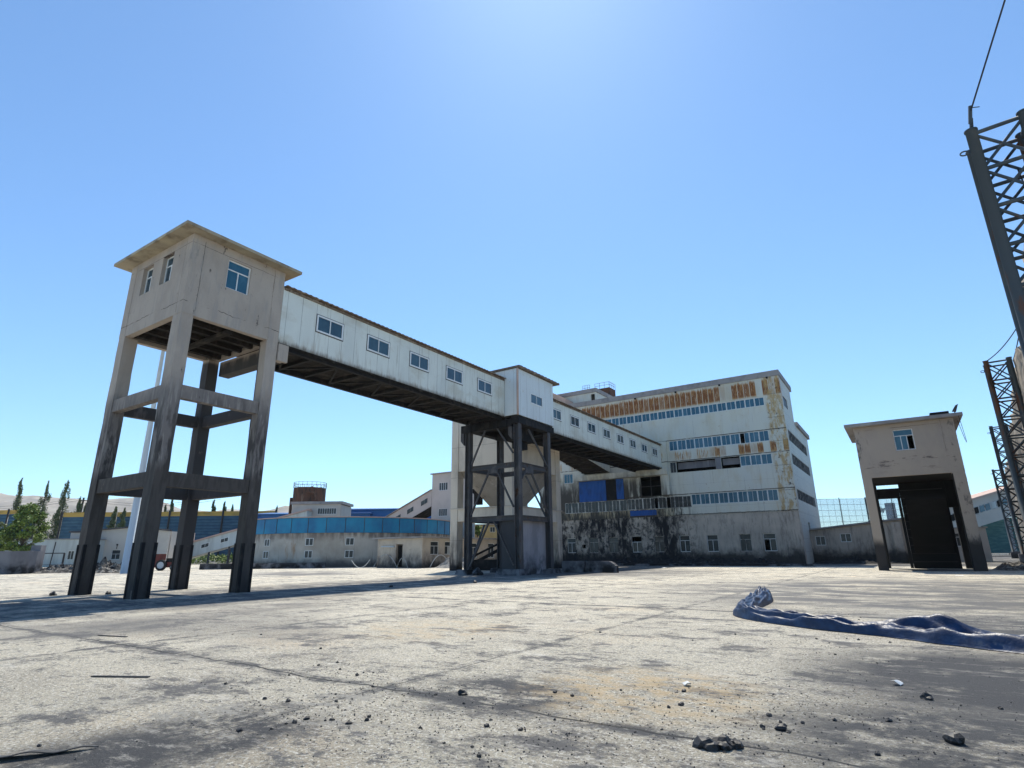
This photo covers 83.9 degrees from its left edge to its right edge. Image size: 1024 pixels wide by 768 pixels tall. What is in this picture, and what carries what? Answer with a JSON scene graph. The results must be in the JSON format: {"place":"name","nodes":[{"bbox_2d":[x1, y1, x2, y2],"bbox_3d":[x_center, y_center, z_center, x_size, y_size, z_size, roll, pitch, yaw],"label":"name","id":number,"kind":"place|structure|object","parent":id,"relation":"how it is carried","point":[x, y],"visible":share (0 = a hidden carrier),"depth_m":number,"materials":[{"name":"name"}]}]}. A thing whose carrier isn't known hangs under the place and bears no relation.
{"place":"outdoors","nodes":[
{"label":"outdoors","id":0,"kind":"place"},
{"bbox_2d":[67,220,301,599],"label":"conveyor tower","id":1,"kind":"structure","parent":0,"point":[210,299],"depth_m":27.43,"materials":[{"name":"paint"}]},
{"bbox_2d":[144,268,152,292],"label":"window","id":2,"kind":"structure","parent":1,"relation":"in","point":[148,281],"depth_m":28.98,"materials":[{"name":"blue glass"}]},
{"bbox_2d":[164,256,173,282],"bbox_3d":[-16.585,-5.538,27.758,1.050,1.520,0.060,-11,-20,32],"label":"window","id":3,"kind":"structure","parent":1,"relation":"in","point":[170,261],"depth_m":27.94,"materials":[{"name":"blue glass"}]},
{"bbox_2d":[225,260,250,294],"bbox_3d":[-13.665,-5.279,28.385,0.060,1.520,1.200,-11,-20,32],"label":"window","id":4,"kind":"structure","parent":1,"relation":"in","point":[238,275],"depth_m":28.42,"materials":[{"name":"teal glass"}]},
{"bbox_2d":[237,285,505,424],"bbox_3d":[-8.048,-0.866,39.362,4.430,3.480,20.780,-11,-20,32],"label":"conveyor gallery","id":5,"kind":"object","parent":1,"relation":"attached to","point":[333,346],"visible":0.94,"depth_m":36.25,"materials":[{"name":"white metal"}]},
{"bbox_2d":[316,315,343,340],"bbox_3d":[-10.405,-3.214,32.620,0.060,0.980,1.860,-11,-20,32],"label":"window","id":6,"kind":"structure","parent":5,"relation":"in","point":[324,325],"depth_m":32.60,"materials":[{"name":"blue glass"}]},
{"bbox_2d":[367,335,389,357],"bbox_3d":[-8.335,-2.351,35.606,0.060,0.980,1.860,-11,-20,32],"label":"window","id":7,"kind":"structure","parent":5,"relation":"in","point":[376,345],"depth_m":35.59,"materials":[{"name":"blue glass"}]},
{"bbox_2d":[410,351,428,371],"bbox_3d":[-6.264,-1.488,38.592,0.060,0.980,1.860,-11,-20,32],"label":"window","id":8,"kind":"structure","parent":5,"relation":"in","point":[418,361],"depth_m":38.57,"materials":[{"name":"blue glass"}]},
{"bbox_2d":[446,366,462,384],"bbox_3d":[-4.193,-0.625,41.579,0.060,0.980,1.860,-11,-20,32],"label":"window","id":9,"kind":"structure","parent":5,"relation":"in","point":[452,374],"depth_m":41.55,"materials":[{"name":"blue glass"}]},
{"bbox_2d":[478,378,491,395],"bbox_3d":[-2.123,0.238,44.565,0.060,0.980,1.860,-11,-20,32],"label":"window","id":10,"kind":"structure","parent":5,"relation":"in","point":[483,386],"depth_m":44.58,"materials":[{"name":"blue glass"}]},
{"bbox_2d":[199,562,325,569],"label":"retaining kerb wall","id":11,"kind":"structure","parent":0,"point":[266,566],"depth_m":71.27,"materials":[{"name":"concrete"}]},
{"bbox_2d":[254,516,449,567],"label":"round tank house","id":12,"kind":"structure","parent":0,"point":[336,541],"depth_m":75.73,"materials":[{"name":"metal"}]},
{"bbox_2d":[430,471,474,537],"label":"panelled tower","id":13,"kind":"structure","parent":0,"point":[441,495],"depth_m":102.92,"materials":[{"name":"white concrete"}]},
{"bbox_2d":[385,489,431,517],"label":"inclined gallery","id":14,"kind":"object","parent":13,"relation":"attached to","point":[420,506],"visible":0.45,"depth_m":105.84,"materials":[{"name":"beige concrete"}]},
{"bbox_2d":[475,524,496,537],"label":"yellow building","id":15,"kind":"structure","parent":0,"point":[491,531],"depth_m":108.51,"materials":[{"name":"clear paint"}]},
{"bbox_2d":[0,493,1017,541],"bbox_3d":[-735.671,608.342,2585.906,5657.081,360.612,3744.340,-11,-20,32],"label":"hills","id":16,"kind":"structure","parent":0,"point":[6,501],"depth_m":2340.64,"materials":[{"name":"plant"}]},
{"bbox_2d":[0,549,1023,767],"bbox_3d":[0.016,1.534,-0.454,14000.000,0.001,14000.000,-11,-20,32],"label":"ground","id":17,"kind":"structure","parent":0,"point":[550,625],"depth_m":8.08,"materials":[{"name":"concrete"}]},
{"bbox_2d":[8,478,23,516],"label":"poplar tree","id":18,"kind":"object","parent":17,"relation":"on","point":[17,503],"visible":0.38,"depth_m":175.62,"materials":[{"name":"green plant"}]},
{"bbox_2d":[0,509,34,538],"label":"windbreak fence","id":19,"kind":"object","parent":17,"relation":"on","point":[4,515],"visible":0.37,"depth_m":166.46,"materials":[{"name":"blue"}]},
{"bbox_2d":[0,545,46,573],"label":"yard wall","id":20,"kind":"structure","parent":17,"relation":"on","point":[22,562],"depth_m":59.84,"materials":[{"name":"concrete"}]},
{"bbox_2d":[0,502,50,550],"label":"leafy tree","id":21,"kind":"object","parent":17,"relation":"on","point":[23,517],"visible":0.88,"depth_m":88.54,"materials":[{"name":"green plant"}]},
{"bbox_2d":[32,480,52,538],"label":"poplar tree","id":22,"kind":"object","parent":17,"relation":"on","point":[44,501],"visible":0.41,"depth_m":175.09,"materials":[{"name":"green plant"}]},
{"bbox_2d":[0,745,98,757],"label":"rubber flap","id":23,"kind":"object","parent":17,"relation":"on","point":[40,751],"visible":1,"depth_m":4.82,"materials":[{"name":"rubber"}]},
{"bbox_2d":[31,563,72,573],"bbox_3d":[-50.786,20.688,63.907,8.000,1.184,8.000,-11,-20,32],"label":"rubble mound","id":24,"kind":"object","parent":17,"relation":"on","point":[56,568],"visible":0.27,"depth_m":62.04,"materials":[{"name":"stone"}]},
{"bbox_2d":[5,539,106,566],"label":"grey shed","id":25,"kind":"structure","parent":17,"relation":"on","point":[68,547],"depth_m":102.08,"materials":[{"name":"clear metal"}]},
{"bbox_2d":[45,480,71,538],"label":"poplar tree","id":26,"kind":"object","parent":17,"relation":"on","point":[62,503],"visible":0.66,"depth_m":174.40,"materials":[{"name":"green plant"}]},
{"bbox_2d":[95,557,120,572],"bbox_3d":[-43.200,19.374,61.144,5.200,1.725,5.200,-11,-20,32],"label":"rubble mound","id":27,"kind":"object","parent":17,"relation":"on","point":[104,565],"visible":0.49,"depth_m":59.91,"materials":[{"name":"stone"}]},
{"bbox_2d":[106,506,117,527],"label":"poplar tree","id":28,"kind":"object","parent":17,"relation":"on","point":[112,522],"visible":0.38,"depth_m":161.54,"materials":[{"name":"green plant"}]},
{"bbox_2d":[116,507,125,528],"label":"poplar tree","id":29,"kind":"object","parent":17,"relation":"on","point":[122,523],"visible":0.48,"depth_m":161.87,"materials":[{"name":"green plant"}]},
{"bbox_2d":[120,351,164,573],"bbox_3d":[-38.934,6.518,60.767,2.000,26.000,2.000,-11,-20,32],"label":"lighting mast","id":30,"kind":"object","parent":17,"relation":"on","point":[131,528],"visible":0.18,"depth_m":58.81,"materials":[{"name":"metal"}]},
{"bbox_2d":[101,526,194,563],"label":"pale workshop","id":31,"kind":"structure","parent":17,"relation":"on","point":[114,546],"depth_m":108.25,"materials":[{"name":"paint"}]},
{"bbox_2d":[154,554,171,570],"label":"wheeled machine","id":32,"kind":"object","parent":17,"relation":"on","point":[161,563],"visible":0.54,"depth_m":66.80,"materials":[{"name":"red metal"}]},
{"bbox_2d":[56,510,276,561],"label":"windbreak fence","id":33,"kind":"object","parent":17,"relation":"on","point":[208,523],"visible":0.28,"depth_m":166.51,"materials":[{"name":"blue"}]},
{"bbox_2d":[191,553,232,563],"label":"undergrowth","id":34,"kind":"object","parent":17,"relation":"on","point":[216,558],"visible":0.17,"depth_m":125.64,"materials":[{"name":"green plant"}]},
{"bbox_2d":[192,508,312,563],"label":"red roofed gallery","id":35,"kind":"object","parent":17,"relation":"on","point":[209,545],"visible":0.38,"depth_m":115.86,"materials":[{"name":"clear"}]},
{"bbox_2d":[288,481,326,513],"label":"water tank","id":36,"kind":"object","parent":17,"relation":"on","point":[306,494],"visible":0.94,"depth_m":126.63,"materials":[{"name":"metal"}]},
{"bbox_2d":[258,512,372,518],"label":"blue shed","id":37,"kind":"structure","parent":17,"relation":"on","point":[268,515],"depth_m":146.55,"materials":[{"name":"metal"}]},
{"bbox_2d":[290,501,353,516],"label":"pump house","id":38,"kind":"structure","parent":17,"relation":"on","point":[330,508],"depth_m":120.62,"materials":[{"name":"beige concrete"}]},
{"bbox_2d":[317,508,336,513],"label":"window","id":39,"kind":"structure","parent":38,"relation":"in","point":[320,510],"depth_m":120.51,"materials":[{"name":"white glass"}]},
{"bbox_2d":[351,508,430,518],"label":"blue shed","id":40,"kind":"structure","parent":17,"relation":"on","point":[380,512],"depth_m":148.72,"materials":[{"name":"metal"}]},
{"bbox_2d":[372,536,496,567],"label":"annex","id":41,"kind":"object","parent":17,"relation":"on","point":[418,551],"visible":0.62,"depth_m":69.86,"materials":[{"name":"beige paint"}]},
{"bbox_2d":[430,541,437,554],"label":"window","id":42,"kind":"structure","parent":41,"relation":"in","point":[434,544],"depth_m":69.56,"materials":[{"name":"grey glass"}]},
{"bbox_2d":[434,555,475,567],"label":"gravel pile","id":43,"kind":"object","parent":17,"relation":"on","point":[445,564],"visible":0.23,"depth_m":66.71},
{"bbox_2d":[449,421,562,570],"bbox_3d":[-0.864,10.096,59.842,8.517,17.850,9.600,-11,-20,32],"label":"coal bunker","id":44,"kind":"object","parent":17,"relation":"on","point":[486,453],"visible":0.38,"depth_m":57.15,"materials":[{"name":"beige paint"}]},
{"bbox_2d":[559,451,609,474],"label":"inclined gallery","id":45,"kind":"object","parent":44,"relation":"attached to","point":[581,465],"visible":0.31,"depth_m":77.75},
{"bbox_2d":[455,365,561,575],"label":"transfer tower","id":46,"kind":"structure","parent":17,"relation":"on","point":[528,412],"depth_m":46.93,"materials":[{"name":"concrete"}]},
{"bbox_2d":[530,393,542,407],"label":"window","id":47,"kind":"structure","parent":46,"relation":"in","point":[536,400],"depth_m":48.41,"materials":[{"name":"blue glass"}]},
{"bbox_2d":[0,641,1023,767],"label":"loose grit","id":48,"kind":"object","parent":17,"relation":"on","point":[533,708],"visible":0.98,"depth_m":6.05,"materials":[{"name":"gravel"}]},
{"bbox_2d":[6,604,1023,767],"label":"coal crumbs","id":49,"kind":"object","parent":17,"relation":"on","point":[823,763],"visible":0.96,"depth_m":5.83,"materials":[{"name":"stone"}]},
{"bbox_2d":[502,520,545,573],"bbox_3d":[1.080,12.984,45.559,1.580,4.160,4.650,-11,-20,32],"label":"equipment room","id":50,"kind":"object","parent":17,"relation":"on","point":[534,544],"visible":0.64,"depth_m":44.65,"materials":[{"name":"metal"}]},
{"bbox_2d":[692,735,711,748],"bbox_3d":[1.628,3.049,4.855,0.157,0.086,0.160,9,-19,-29],"label":"coal lump","id":51,"kind":"object","parent":17,"relation":"on","point":[696,743],"visible":0.69,"depth_m":4.84,"materials":[{"name":"stone"}]},
{"bbox_2d":[609,556,798,563],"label":"coal heap","id":52,"kind":"object","parent":17,"relation":"on","point":[680,560],"visible":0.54,"depth_m":68.69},
{"bbox_2d":[700,739,719,751],"bbox_3d":[1.664,3.030,4.793,0.152,0.085,0.114,-11,-19,31],"label":"coal lump","id":53,"kind":"object","parent":17,"relation":"on","point":[711,746],"visible":1,"depth_m":4.76,"materials":[{"name":"stone"}]},
{"bbox_2d":[616,563,815,565],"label":"kerb","id":54,"kind":"structure","parent":17,"relation":"on","point":[621,564],"depth_m":62.50,"materials":[{"name":"concrete"}]},
{"bbox_2d":[712,733,734,749],"bbox_3d":[1.796,3.036,4.856,0.214,0.108,0.162,-3,-17,8],"label":"coal lump","id":55,"kind":"object","parent":17,"relation":"on","point":[722,737],"visible":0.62,"depth_m":4.83,"materials":[{"name":"stone"}]},
{"bbox_2d":[718,741,731,751],"bbox_3d":[1.785,3.039,4.785,0.120,0.066,0.116,13,-21,-38],"label":"coal lump","id":56,"kind":"object","parent":17,"relation":"on","point":[725,746],"visible":0.95,"depth_m":4.75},
{"bbox_2d":[731,738,743,749],"bbox_3d":[1.898,3.043,4.833,0.126,0.084,0.134,-6,-17,18],"label":"coal lump","id":57,"kind":"object","parent":17,"relation":"on","point":[738,745],"visible":0.83,"depth_m":4.79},
{"bbox_2d":[812,556,909,563],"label":"coal heap","id":58,"kind":"object","parent":17,"relation":"on","point":[854,560],"visible":0.81,"depth_m":66.12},
{"bbox_2d":[733,586,1023,653],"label":"tarpaulin","id":59,"kind":"object","parent":17,"relation":"on","point":[941,629],"visible":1,"depth_m":10.91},
{"bbox_2d":[884,503,897,518],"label":"chimney stack","id":60,"kind":"object","parent":17,"relation":"on","point":[889,507],"visible":0.32,"depth_m":138.97,"materials":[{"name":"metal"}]},
{"bbox_2d":[818,497,1010,554],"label":"net fence","id":61,"kind":"object","parent":17,"relation":"on","point":[864,498],"visible":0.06,"depth_m":136.76,"materials":[{"name":"grey"}]},
{"bbox_2d":[844,411,987,570],"bbox_3d":[33.254,9.143,47.092,7.880,11.750,8.600,-11,-20,32],"label":"loading booth","id":62,"kind":"object","parent":17,"relation":"on","point":[918,461],"visible":0.99,"depth_m":45.89,"materials":[{"name":"paint"}]},
{"bbox_2d":[892,428,915,450],"bbox_3d":[31.212,4.436,45.390,1.320,1.650,0.060,-11,-20,32],"label":"window","id":63,"kind":"structure","parent":62,"relation":"in","point":[900,436],"depth_m":45.46,"materials":[{"name":"teal glass"}]},
{"bbox_2d":[942,732,964,745],"bbox_3d":[3.796,3.036,4.896,0.128,0.095,0.182,1,-17,-5],"label":"coal lump","id":64,"kind":"object","parent":17,"relation":"on","point":[955,738],"visible":1,"depth_m":4.85,"materials":[{"name":"stone"}]},
{"bbox_2d":[954,526,992,561],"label":"white hut","id":65,"kind":"object","parent":17,"relation":"on","point":[985,544],"visible":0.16,"depth_m":68.16,"materials":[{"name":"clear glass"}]},
{"bbox_2d":[949,484,1016,550],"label":"sloping gallery","id":66,"kind":"object","parent":17,"relation":"on","point":[986,506],"visible":0.28,"depth_m":115.27,"materials":[{"name":"white"}]},
{"bbox_2d":[960,108,1023,356],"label":"lattice mast","id":67,"kind":"object","parent":17,"relation":"on","point":[1002,244],"visible":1,"depth_m":16.45,"materials":[{"name":"metal"}]},
{"bbox_2d":[968,0,1005,127],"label":"wire rope","id":68,"kind":"object","parent":67,"relation":"attached to","point":[970,119],"visible":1,"depth_m":16.58,"materials":[{"name":"grey"}]},
{"bbox_2d":[1013,250,1023,402],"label":"dust net","id":69,"kind":"object","parent":67,"relation":"hanging from","point":[1018,360],"visible":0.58,"depth_m":34.82,"materials":[{"name":"metal"}]},
{"bbox_2d":[980,518,1022,552],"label":"windbreak fence","id":70,"kind":"object","parent":17,"relation":"on","point":[997,535],"visible":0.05,"depth_m":120.94,"materials":[{"name":"teal"}]},
{"bbox_2d":[980,357,1023,522],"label":"lattice mast","id":71,"kind":"object","parent":17,"relation":"on","point":[1016,476],"visible":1,"depth_m":37.13,"materials":[{"name":"metal"}]},
{"bbox_2d":[1008,369,1023,487],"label":"dust net","id":72,"kind":"object","parent":71,"relation":"hanging from","point":[1019,441],"visible":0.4,"depth_m":49.74,"materials":[{"name":"metal"}]},
{"bbox_2d":[987,425,1023,562],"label":"lattice mast","id":73,"kind":"object","parent":17,"relation":"on","point":[1005,476],"visible":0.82,"depth_m":57.18,"materials":[{"name":"metal"}]},
{"bbox_2d":[1004,434,1023,546],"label":"dust net","id":74,"kind":"object","parent":73,"relation":"hanging from","point":[1016,503],"visible":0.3,"depth_m":79.57,"materials":[{"name":"metal"}]},
{"bbox_2d":[991,469,1023,557],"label":"lattice mast","id":75,"kind":"object","parent":17,"relation":"on","point":[1014,553],"visible":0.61,"depth_m":89.33,"materials":[{"name":"metal"}]},
{"bbox_2d":[993,561,1023,570],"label":"rubble heap","id":76,"kind":"object","parent":17,"relation":"on","point":[1017,565],"visible":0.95,"depth_m":42.88,"materials":[{"name":"stone"}]},
{"bbox_2d":[0,0,1023,526],"label":"sky","id":77,"kind":"structure","parent":0,"point":[636,196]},
{"bbox_2d":[562,561,585,572],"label":"barrier wall","id":78,"kind":"structure","parent":0,"point":[574,566],"depth_m":47.10,"materials":[{"name":"concrete"}]},
{"bbox_2d":[586,561,618,572],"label":"barrier wall","id":79,"kind":"structure","parent":0,"point":[602,567],"depth_m":45.95,"materials":[{"name":"concrete"}]},
{"bbox_2d":[540,369,820,563],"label":"washery building","id":80,"kind":"structure","parent":0,"point":[732,477],"depth_m":73.98,"materials":[{"name":"white"}]},
{"bbox_2d":[568,538,575,552],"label":"window","id":81,"kind":"structure","parent":80,"relation":"in","point":[571,541],"depth_m":81.17,"materials":[{"name":"grey glass"}]},
{"bbox_2d":[589,538,597,552],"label":"window","id":82,"kind":"structure","parent":80,"relation":"in","point":[593,541],"depth_m":79.34,"materials":[{"name":"grey glass"}]},
{"bbox_2d":[533,398,661,471],"bbox_3d":[9.728,6.543,64.999,4.430,3.480,31.450,-11,-20,32],"label":"conveyor gallery","id":83,"kind":"object","parent":80,"relation":"attached to","point":[582,434],"visible":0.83,"depth_m":62.29,"materials":[{"name":"white metal"}]},
{"bbox_2d":[609,537,618,552],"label":"window","id":84,"kind":"structure","parent":80,"relation":"in","point":[613,541],"depth_m":77.75,"materials":[{"name":"grey glass"}]},
{"bbox_2d":[654,536,664,551],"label":"window","id":85,"kind":"structure","parent":80,"relation":"in","point":[659,540],"depth_m":74.36,"materials":[{"name":"grey glass"}]},
{"bbox_2d":[674,496,682,507],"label":"window","id":86,"kind":"structure","parent":80,"relation":"in","point":[678,499],"depth_m":74.06,"materials":[{"name":"grey glass"}]},
{"bbox_2d":[680,535,690,551],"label":"window","id":87,"kind":"structure","parent":80,"relation":"in","point":[684,540],"depth_m":72.56,"materials":[{"name":"grey glass"}]},
{"bbox_2d":[691,494,700,504],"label":"window","id":88,"kind":"structure","parent":80,"relation":"in","point":[696,500],"depth_m":72.91,"materials":[{"name":"teal glass"}]},
{"bbox_2d":[700,493,709,504],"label":"window","id":89,"kind":"structure","parent":80,"relation":"in","point":[705,498],"depth_m":72.31,"materials":[{"name":"teal glass"}]},
{"bbox_2d":[707,535,718,551],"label":"window","id":90,"kind":"structure","parent":80,"relation":"in","point":[712,540],"depth_m":70.72,"materials":[{"name":"grey glass"}]},
{"bbox_2d":[709,493,719,503],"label":"window","id":91,"kind":"structure","parent":80,"relation":"in","point":[714,497],"depth_m":71.70,"materials":[{"name":"teal glass"}]},
{"bbox_2d":[712,436,721,446],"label":"window","id":92,"kind":"structure","parent":80,"relation":"in","point":[716,440],"depth_m":73.18,"materials":[{"name":"teal glass"}]},
{"bbox_2d":[719,492,728,503],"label":"window","id":93,"kind":"structure","parent":80,"relation":"in","point":[723,497],"depth_m":71.10,"materials":[{"name":"teal glass"}]},
{"bbox_2d":[721,435,730,445],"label":"window","id":94,"kind":"structure","parent":80,"relation":"in","point":[725,439],"depth_m":72.58,"materials":[{"name":"teal glass"}]},
{"bbox_2d":[728,492,738,502],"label":"window","id":95,"kind":"structure","parent":80,"relation":"in","point":[733,496],"depth_m":70.48,"materials":[{"name":"teal glass"}]},
{"bbox_2d":[730,434,740,444],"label":"window","id":96,"kind":"structure","parent":80,"relation":"in","point":[735,438],"depth_m":71.98,"materials":[{"name":"teal glass"}]},
{"bbox_2d":[738,491,747,501],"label":"window","id":97,"kind":"structure","parent":80,"relation":"in","point":[742,495],"depth_m":69.90,"materials":[{"name":"teal glass"}]},
{"bbox_2d":[740,455,750,465],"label":"window","id":98,"kind":"structure","parent":80,"relation":"in","point":[745,460],"depth_m":70.67,"materials":[{"name":"teal glass"}]},
{"bbox_2d":[739,534,751,550],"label":"window","id":99,"kind":"structure","parent":80,"relation":"in","point":[745,539],"depth_m":68.68,"materials":[{"name":"grey glass"}]},
{"bbox_2d":[747,490,757,501],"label":"window","id":100,"kind":"structure","parent":80,"relation":"in","point":[752,495],"depth_m":69.28,"materials":[{"name":"teal glass"}]},
{"bbox_2d":[749,431,759,442],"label":"window","id":101,"kind":"structure","parent":80,"relation":"in","point":[754,436],"depth_m":70.76,"materials":[{"name":"teal glass"}]},
{"bbox_2d":[750,454,761,464],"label":"window","id":102,"kind":"structure","parent":80,"relation":"in","point":[755,459],"depth_m":70.03,"materials":[{"name":"teal glass"}]},
{"bbox_2d":[757,490,768,500],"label":"window","id":103,"kind":"structure","parent":80,"relation":"in","point":[762,494],"depth_m":68.70,"materials":[{"name":"teal glass"}]},
{"bbox_2d":[759,430,769,441],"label":"window","id":104,"kind":"structure","parent":80,"relation":"in","point":[763,435],"depth_m":70.16,"materials":[{"name":"teal glass"}]},
{"bbox_2d":[761,453,772,463],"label":"window","id":105,"kind":"structure","parent":80,"relation":"in","point":[766,458],"depth_m":69.37,"materials":[{"name":"teal glass"}]},
{"bbox_2d":[763,533,776,550],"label":"window","id":106,"kind":"structure","parent":80,"relation":"in","point":[771,536],"depth_m":67.15,"materials":[{"name":"grey glass"}]},
{"bbox_2d":[767,489,778,500],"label":"window","id":107,"kind":"structure","parent":80,"relation":"in","point":[772,493],"depth_m":68.06,"materials":[{"name":"teal glass"}]},
{"bbox_2d":[809,518,912,562],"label":"side building","id":108,"kind":"structure","parent":0,"point":[838,542],"depth_m":68.49,"materials":[{"name":"beige concrete"}]},
{"bbox_2d":[840,533,851,541],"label":"window","id":109,"kind":"structure","parent":108,"relation":"in","point":[846,537],"depth_m":69.17,"materials":[{"name":"grey glass"}]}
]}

